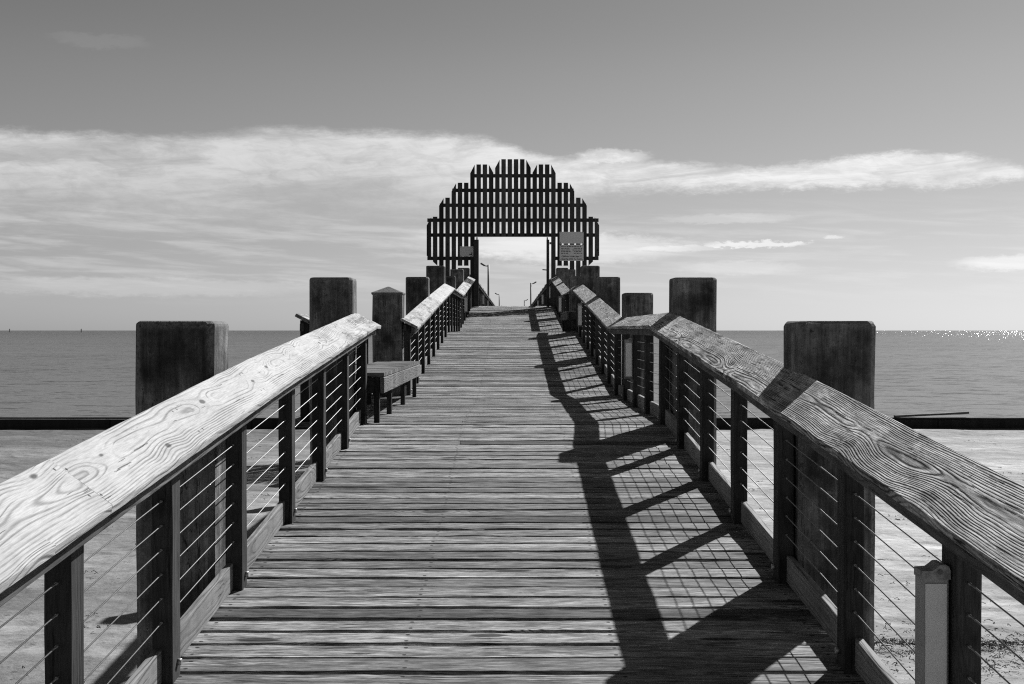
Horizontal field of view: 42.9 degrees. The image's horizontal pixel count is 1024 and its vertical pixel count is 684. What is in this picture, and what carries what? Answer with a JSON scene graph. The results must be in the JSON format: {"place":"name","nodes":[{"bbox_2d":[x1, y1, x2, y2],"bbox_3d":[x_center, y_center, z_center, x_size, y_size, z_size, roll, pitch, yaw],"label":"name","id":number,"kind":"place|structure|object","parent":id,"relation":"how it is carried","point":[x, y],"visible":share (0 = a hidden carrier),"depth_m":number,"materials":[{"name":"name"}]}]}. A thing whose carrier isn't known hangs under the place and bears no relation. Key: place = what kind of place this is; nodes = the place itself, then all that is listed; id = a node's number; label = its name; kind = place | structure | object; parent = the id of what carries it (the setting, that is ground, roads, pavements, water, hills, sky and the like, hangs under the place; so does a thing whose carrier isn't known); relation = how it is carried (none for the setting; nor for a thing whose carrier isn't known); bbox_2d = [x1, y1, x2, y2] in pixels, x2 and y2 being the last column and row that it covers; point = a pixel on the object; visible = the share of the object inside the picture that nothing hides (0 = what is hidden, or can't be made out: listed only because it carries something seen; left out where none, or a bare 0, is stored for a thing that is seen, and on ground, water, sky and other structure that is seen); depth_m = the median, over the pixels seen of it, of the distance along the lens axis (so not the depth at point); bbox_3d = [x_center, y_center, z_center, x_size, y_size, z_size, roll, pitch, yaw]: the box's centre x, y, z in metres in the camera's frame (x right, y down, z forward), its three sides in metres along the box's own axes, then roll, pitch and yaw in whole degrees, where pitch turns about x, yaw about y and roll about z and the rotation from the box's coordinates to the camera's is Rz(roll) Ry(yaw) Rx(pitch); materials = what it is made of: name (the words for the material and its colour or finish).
{"place":"outdoors","nodes":[
{"label":"outdoors","id":0,"kind":"place"},
{"bbox_2d":[295,314,367,421],"bbox_3d":[-2.141,0.246,16.488,0.261,1.162,5.700,0,1,0],"label":"railing","id":1,"kind":"object","parent":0,"point":[305,393],"visible":0.11,"depth_m":13.67,"materials":[{"name":"grey wood"}]},
{"bbox_2d":[0,428,1023,683],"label":"sand","id":2,"kind":"structure","parent":0,"point":[24,450],"depth_m":23.63,"materials":[{"name":"grey sand"}]},
{"bbox_2d":[135,321,228,667],"bbox_3d":[-1.875,2.607,7.459,0.443,5.453,0.442,0,1,0],"label":"pile","id":3,"kind":"object","parent":2,"relation":"on","point":[173,358],"visible":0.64,"depth_m":7.23,"materials":[{"name":"grey wood"}]},
{"bbox_2d":[309,277,356,464],"bbox_3d":[-1.826,2.313,13.357,0.443,5.935,0.443,0,1,0],"label":"pile","id":4,"kind":"object","parent":2,"relation":"on","point":[332,299],"visible":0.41,"depth_m":13.12,"materials":[{"name":"grey wood"}]},
{"bbox_2d":[371,287,404,395],"bbox_3d":[-1.822,2.206,19.256,0.464,6.044,0.459,0,1,1],"label":"pile","id":5,"kind":"object","parent":2,"relation":"on","point":[388,306],"visible":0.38,"depth_m":19.02,"materials":[{"name":"black wood"}]},
{"bbox_2d":[406,277,429,360],"bbox_3d":[-1.817,1.964,25.154,0.442,6.423,0.443,0,1,1],"label":"pile","id":6,"kind":"object","parent":2,"relation":"on","point":[417,291],"visible":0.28,"depth_m":24.91,"materials":[{"name":"black wood"}]},
{"bbox_2d":[426,266,444,293],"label":"pile","id":7,"kind":"object","parent":2,"relation":"on","point":[435,275],"visible":0.21,"depth_m":30.81,"materials":[{"name":"black wood"}]},
{"bbox_2d":[445,276,455,288],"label":"pile","id":8,"kind":"object","parent":2,"relation":"on","point":[450,281],"visible":0.14,"depth_m":36.70,"materials":[{"name":"black wood"}]},
{"bbox_2d":[450,269,463,289],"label":"pile","id":9,"kind":"object","parent":2,"relation":"on","point":[458,274],"visible":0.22,"depth_m":42.60,"materials":[{"name":"black wood"}]},
{"bbox_2d":[458,268,469,280],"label":"pile","id":10,"kind":"object","parent":2,"relation":"on","point":[466,272],"visible":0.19,"depth_m":48.50,"materials":[{"name":"black wood"}]},
{"bbox_2d":[0,417,1023,428],"bbox_3d":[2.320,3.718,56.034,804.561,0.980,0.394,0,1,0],"label":"seawall","id":11,"kind":"object","parent":2,"relation":"on","point":[752,422],"visible":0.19,"depth_m":55.89,"materials":[{"name":"black concrete"}]},
{"bbox_2d":[22,435,1023,682],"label":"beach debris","id":12,"kind":"object","parent":2,"relation":"on","point":[717,458],"visible":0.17,"depth_m":22.20,"materials":[{"name":"grey"}]},
{"bbox_2d":[556,268,567,280],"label":"pile","id":13,"kind":"object","parent":2,"relation":"on","point":[559,272],"visible":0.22,"depth_m":48.50,"materials":[{"name":"black wood"}]},
{"bbox_2d":[562,269,575,310],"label":"pile","id":14,"kind":"object","parent":2,"relation":"on","point":[567,274],"visible":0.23,"depth_m":42.60,"materials":[{"name":"black wood"}]},
{"bbox_2d":[570,276,580,330],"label":"pile","id":15,"kind":"object","parent":2,"relation":"on","point":[575,281],"visible":0.19,"depth_m":36.70,"materials":[{"name":"black wood"}]},
{"bbox_2d":[580,266,599,293],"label":"pile","id":16,"kind":"object","parent":2,"relation":"on","point":[590,275],"visible":0.2,"depth_m":30.80,"materials":[{"name":"black wood"}]},
{"bbox_2d":[596,277,619,374],"bbox_3d":[1.853,1.964,25.151,0.443,6.423,0.443,0,1,0],"label":"pile","id":17,"kind":"object","parent":2,"relation":"on","point":[608,291],"visible":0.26,"depth_m":24.91,"materials":[{"name":"black wood"}]},
{"bbox_2d":[621,293,652,395],"bbox_3d":[1.849,2.254,19.254,0.443,5.949,0.442,0,1,0],"label":"pile","id":18,"kind":"object","parent":2,"relation":"on","point":[637,304],"visible":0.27,"depth_m":19.01,"materials":[{"name":"grey wood"}]},
{"bbox_2d":[669,277,716,464],"bbox_3d":[1.845,2.313,13.354,0.443,5.935,0.443,0,1,0],"label":"pile","id":19,"kind":"object","parent":2,"relation":"on","point":[693,299],"visible":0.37,"depth_m":13.12,"materials":[{"name":"grey wood"}]},
{"bbox_2d":[784,321,875,650],"bbox_3d":[1.821,2.606,7.526,0.443,5.453,0.443,0,1,0],"label":"pile","id":20,"kind":"object","parent":2,"relation":"on","point":[839,356],"visible":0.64,"depth_m":7.29,"materials":[{"name":"grey wood"}]},
{"bbox_2d":[874,622,1023,676],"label":"seaweed","id":21,"kind":"object","parent":2,"relation":"on","point":[988,645],"visible":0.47,"depth_m":17.20,"materials":[{"name":"grey plant"}]},
{"bbox_2d":[0,331,1023,417],"bbox_3d":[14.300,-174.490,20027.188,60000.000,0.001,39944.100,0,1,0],"label":"sea","id":22,"kind":"structure","parent":0,"point":[93,373],"depth_m":140.28,"materials":[{"name":"liquid"}]},
{"bbox_2d":[0,0,1023,330],"label":"sky","id":23,"kind":"structure","parent":0,"point":[161,160],"materials":[{"name":"grey"}]},
{"bbox_2d":[174,306,864,683],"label":"pier deck","id":24,"kind":"structure","parent":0,"point":[514,494],"depth_m":7.91,"materials":[{"name":"grey wood"}]},
{"bbox_2d":[0,313,380,683],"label":"railing","id":25,"kind":"object","parent":24,"relation":"on","point":[58,511],"visible":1,"depth_m":5.74,"materials":[{"name":"grey wood"}]},
{"bbox_2d":[356,361,419,422],"bbox_3d":[-1.613,0.552,16.076,0.591,0.517,5.230,0,1,0],"label":"bench","id":26,"kind":"object","parent":24,"relation":"on","point":[394,374],"visible":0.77,"depth_m":14.89,"materials":[{"name":"grey wood"}]},
{"bbox_2d":[400,276,474,395],"bbox_3d":[-1.489,-0.813,33.462,0.262,2.976,29.034,0,1,0],"label":"railing","id":27,"kind":"object","parent":24,"relation":"on","point":[435,317],"visible":0.95,"depth_m":25.06,"materials":[{"name":"grey wood"}]},
{"bbox_2d":[464,296,466,311],"bbox_3d":[-1.417,-1.162,39.876,0.100,0.511,0.100,0,1,0],"label":"post light","id":28,"kind":"object","parent":27,"relation":"attached to","point":[465,303],"visible":1,"depth_m":39.83,"materials":[{"name":"metal"}]},
{"bbox_2d":[480,263,488,295],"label":"lamp post","id":29,"kind":"object","parent":24,"relation":"on","point":[487,266],"visible":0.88,"depth_m":98.40,"materials":[{"name":"metal"}]},
{"bbox_2d":[479,284,494,305],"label":"railing","id":30,"kind":"object","parent":24,"relation":"on","point":[484,293],"visible":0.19,"depth_m":65.90,"materials":[{"name":"grey wood"}]},
{"bbox_2d":[427,159,598,306],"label":"entrance arch","id":31,"kind":"structure","parent":24,"relation":"on","point":[503,219],"depth_m":48.31,"materials":[{"name":"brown wood"}]},
{"bbox_2d":[460,246,472,255],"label":"sign","id":32,"kind":"object","parent":31,"relation":"attached to","point":[466,250],"visible":1,"depth_m":48.31,"materials":[{"name":"metal"}]},
{"bbox_2d":[560,245,583,260],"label":"notice sign","id":33,"kind":"object","parent":31,"relation":"attached to","point":[571,252],"visible":1,"depth_m":48.30,"materials":[{"name":"metal"}]},
{"bbox_2d":[560,232,583,243],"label":"blank sign","id":34,"kind":"object","parent":31,"relation":"attached to","point":[571,237],"visible":1,"depth_m":48.30,"materials":[{"name":"metal"}]},
{"bbox_2d":[531,279,550,305],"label":"railing","id":35,"kind":"object","parent":24,"relation":"on","point":[539,296],"visible":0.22,"depth_m":65.02,"materials":[{"name":"grey wood"}]},
{"bbox_2d":[551,276,569,327],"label":"railing","id":36,"kind":"object","parent":24,"relation":"on","point":[561,288],"visible":0.71,"depth_m":41.22,"materials":[{"name":"grey wood"}]},
{"bbox_2d":[559,296,561,311],"bbox_3d":[1.474,-1.161,39.874,0.100,0.511,0.100,0,1,0],"label":"post light","id":37,"kind":"object","parent":36,"relation":"attached to","point":[560,303],"visible":0.96,"depth_m":39.83,"materials":[{"name":"metal"}]},
{"bbox_2d":[561,311,575,331],"bbox_3d":[1.649,-0.530,34.279,0.591,0.517,4.300,0,1,0],"label":"bench","id":38,"kind":"object","parent":24,"relation":"on","point":[567,317],"visible":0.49,"depth_m":33.25,"materials":[{"name":"grey wood"}]},
{"bbox_2d":[569,284,1023,683],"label":"railing","id":39,"kind":"object","parent":24,"relation":"on","point":[966,512],"visible":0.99,"depth_m":5.96,"materials":[{"name":"grey wood"}]},
{"bbox_2d":[578,303,581,325],"bbox_3d":[1.465,-0.592,28.079,0.100,0.511,0.100,0,1,0],"label":"post light","id":40,"kind":"object","parent":39,"relation":"attached to","point":[580,314],"visible":1,"depth_m":28.04,"materials":[{"name":"metal"}]},
{"bbox_2d":[624,338,632,378],"bbox_3d":[1.457,0.203,16.285,0.100,0.511,0.100,0,1,0],"label":"post light","id":41,"kind":"object","parent":39,"relation":"attached to","point":[628,358],"visible":1,"depth_m":16.24,"materials":[{"name":"metal"}]},
{"bbox_2d":[914,560,950,683],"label":"post light","id":42,"kind":"object","parent":39,"relation":"attached to","point":[932,578],"visible":1,"depth_m":4.45,"materials":[{"name":"metal"}]},
{"bbox_2d":[894,412,968,417],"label":"driftwood plank","id":43,"kind":"object","parent":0,"point":[930,414],"visible":1,"depth_m":55.95,"materials":[{"name":"black wood"}]}
]}

